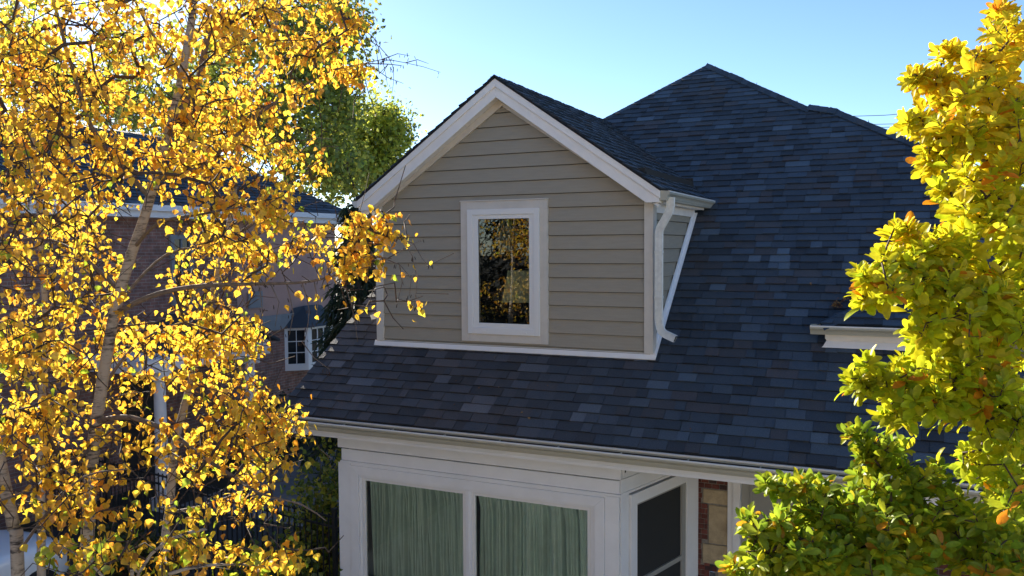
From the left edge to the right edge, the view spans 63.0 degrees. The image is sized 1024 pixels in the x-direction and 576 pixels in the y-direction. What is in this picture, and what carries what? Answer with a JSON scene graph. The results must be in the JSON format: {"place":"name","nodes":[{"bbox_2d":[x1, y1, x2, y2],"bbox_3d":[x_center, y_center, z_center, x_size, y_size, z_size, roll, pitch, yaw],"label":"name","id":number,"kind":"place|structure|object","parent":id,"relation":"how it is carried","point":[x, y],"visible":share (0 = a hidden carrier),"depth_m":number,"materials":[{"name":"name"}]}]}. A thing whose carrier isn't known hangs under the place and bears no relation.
{"place":"outdoors","nodes":[
{"label":"outdoors","id":0,"kind":"place"},
{"bbox_2d":[0,115,341,529],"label":"brick house","id":1,"kind":"structure","parent":0,"point":[155,244],"depth_m":18.54,"materials":[{"name":"brown brick"}]},
{"bbox_2d":[120,377,154,481],"bbox_3d":[-8.068,3.040,18.217,0.031,2.200,1.000,1,3,25],"label":"window","id":2,"kind":"structure","parent":1,"relation":"in","point":[133,461],"depth_m":18.10,"materials":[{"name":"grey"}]},
{"bbox_2d":[169,235,194,305],"bbox_3d":[-7.558,-0.415,19.148,0.065,1.600,0.650,1,3,25],"label":"window","id":3,"kind":"structure","parent":1,"relation":"in","point":[172,238],"depth_m":18.92,"materials":[{"name":"grey glass"}]},
{"bbox_2d":[175,239,189,300],"bbox_3d":[-7.579,-0.415,19.158,0.015,1.400,0.450,1,3,25],"label":"window pane","id":4,"kind":"structure","parent":1,"relation":"in","point":[177,241],"depth_m":19.17,"materials":[{"name":"clear glass"}]},
{"bbox_2d":[284,325,332,370],"bbox_3d":[-5.498,1.604,23.210,0.498,1.170,1.950,1,3,25],"label":"bay window","id":5,"kind":"structure","parent":1,"relation":"in","point":[307,365],"depth_m":22.58,"materials":[{"name":"white paint"}]},
{"bbox_2d":[21,261,362,574],"bbox_3d":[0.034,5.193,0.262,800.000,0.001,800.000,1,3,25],"label":"ground","id":6,"kind":"structure","parent":0,"point":[221,483],"depth_m":18.02,"materials":[{"name":"soil"}]},
{"bbox_2d":[0,5,136,575],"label":"birch tree","id":7,"kind":"object","parent":6,"relation":"on","point":[16,535],"visible":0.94,"depth_m":5.15,"materials":[{"name":"yellow plant"}]},
{"bbox_2d":[0,0,152,575],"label":"birch tree","id":8,"kind":"object","parent":6,"relation":"on","point":[45,322],"visible":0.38,"depth_m":7.05,"materials":[{"name":"yellow plant"}]},
{"bbox_2d":[0,0,176,131],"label":"deciduous tree","id":9,"kind":"object","parent":6,"relation":"on","point":[26,27],"visible":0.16,"depth_m":38.90,"materials":[{"name":"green plant"}]},
{"bbox_2d":[69,506,207,575],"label":"shrub","id":10,"kind":"object","parent":6,"relation":"on","point":[144,554],"visible":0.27,"depth_m":12.73,"materials":[{"name":"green plant"}]},
{"bbox_2d":[20,437,343,575],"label":"birch tree","id":11,"kind":"object","parent":6,"relation":"on","point":[256,561],"visible":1,"depth_m":4.89,"materials":[{"name":"yellow plant"}]},
{"bbox_2d":[87,0,340,568],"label":"birch tree","id":12,"kind":"object","parent":6,"relation":"on","point":[187,400],"visible":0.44,"depth_m":7.25,"materials":[{"name":"yellow plant"}]},
{"bbox_2d":[0,0,453,575],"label":"birch tree","id":13,"kind":"object","parent":6,"relation":"on","point":[108,38],"visible":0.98,"depth_m":5.80,"materials":[{"name":"yellow plant"}]},
{"bbox_2d":[103,0,391,207],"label":"deciduous tree","id":14,"kind":"object","parent":6,"relation":"on","point":[346,167],"visible":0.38,"depth_m":32.04,"materials":[{"name":"green plant"}]},
{"bbox_2d":[230,389,315,459],"bbox_3d":[-6.182,3.338,21.522,2.677,1.770,3.339,0,3,-1],"label":"shrub","id":15,"kind":"object","parent":6,"relation":"on","point":[292,438],"visible":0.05,"depth_m":21.05,"materials":[{"name":"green plant"}]},
{"bbox_2d":[208,511,342,575],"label":"shrub","id":16,"kind":"object","parent":6,"relation":"on","point":[271,572],"visible":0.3,"depth_m":11.39,"materials":[{"name":"yellow plant"}]},
{"bbox_2d":[269,436,341,575],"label":"shrub","id":17,"kind":"object","parent":6,"relation":"on","point":[330,499],"visible":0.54,"depth_m":12.17,"materials":[{"name":"green plant"}]},
{"bbox_2d":[294,197,375,482],"bbox_3d":[-3.567,1.155,19.354,3.092,6.668,2.790,1,3,25],"label":"conifer tree","id":18,"kind":"object","parent":6,"relation":"on","point":[344,317],"visible":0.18,"depth_m":19.02,"materials":[{"name":"green plant"}]},
{"bbox_2d":[313,87,427,265],"bbox_3d":[-6.622,-3.061,38.247,5.749,12.781,6.588,-1,3,-19],"label":"deciduous tree","id":19,"kind":"object","parent":6,"relation":"on","point":[391,125],"visible":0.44,"depth_m":36.72,"materials":[{"name":"green plant"}]},
{"bbox_2d":[277,63,1023,575],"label":"house","id":20,"kind":"structure","parent":6,"relation":"on","point":[679,335],"depth_m":10.80,"materials":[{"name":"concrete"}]},
{"bbox_2d":[370,481,462,575],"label":"curtain","id":21,"kind":"object","parent":20,"relation":"hanging from","point":[416,531],"visible":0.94,"depth_m":11.07,"materials":[{"name":"green fabric"}]},
{"bbox_2d":[499,219,511,250],"bbox_3d":[-0.098,-0.858,12.066,0.200,0.660,0.020,1,3,25],"label":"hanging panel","id":22,"kind":"object","parent":20,"relation":"hanging from","point":[505,234],"visible":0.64,"depth_m":12.06,"materials":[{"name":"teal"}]},
{"bbox_2d":[501,270,528,302],"bbox_3d":[0.064,-0.020,11.511,0.420,0.440,0.070,0,3,11],"label":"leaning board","id":23,"kind":"object","parent":20,"relation":"in","point":[516,288],"visible":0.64,"depth_m":11.50,"materials":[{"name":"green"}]},
{"bbox_2d":[479,496,587,575],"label":"curtain","id":24,"kind":"object","parent":20,"relation":"hanging from","point":[518,538],"visible":0.94,"depth_m":10.35,"materials":[{"name":"green fabric"}]},
{"bbox_2d":[453,233,854,428],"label":"fallen leaves","id":25,"kind":"object","parent":20,"relation":"on","point":[836,302],"visible":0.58,"depth_m":10.09,"materials":[{"name":"yellow plant"}]},
{"bbox_2d":[715,416,1023,575],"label":"magnolia tree","id":26,"kind":"object","parent":6,"relation":"on","point":[881,523],"visible":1,"depth_m":4.50,"materials":[{"name":"green plant"}]},
{"bbox_2d":[834,0,1023,540],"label":"magnolia tree","id":27,"kind":"object","parent":6,"relation":"on","point":[964,324],"visible":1,"depth_m":4.21,"materials":[{"name":"yellow plant"}]},
{"bbox_2d":[46,503,339,575],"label":"driveway","id":28,"kind":"structure","parent":0,"point":[75,538],"depth_m":15.28,"materials":[{"name":"concrete"}]},
{"bbox_2d":[0,530,69,575],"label":"parked car","id":29,"kind":"object","parent":28,"relation":"on","point":[5,565],"visible":0.38,"depth_m":11.89,"materials":[{"name":"white paint"}]},
{"bbox_2d":[48,442,338,575],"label":"iron fence","id":30,"kind":"object","parent":28,"relation":"on","point":[333,516],"visible":0.35,"depth_m":12.99,"materials":[{"name":"black metal"}]},
{"bbox_2d":[179,447,341,526],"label":"path","id":31,"kind":"structure","parent":0,"point":[289,484],"depth_m":17.81,"materials":[{"name":"grey concrete"}]},
{"bbox_2d":[0,0,1023,254],"label":"sky","id":32,"kind":"structure","parent":0,"point":[598,58],"materials":[{"name":"blue"}]}
]}

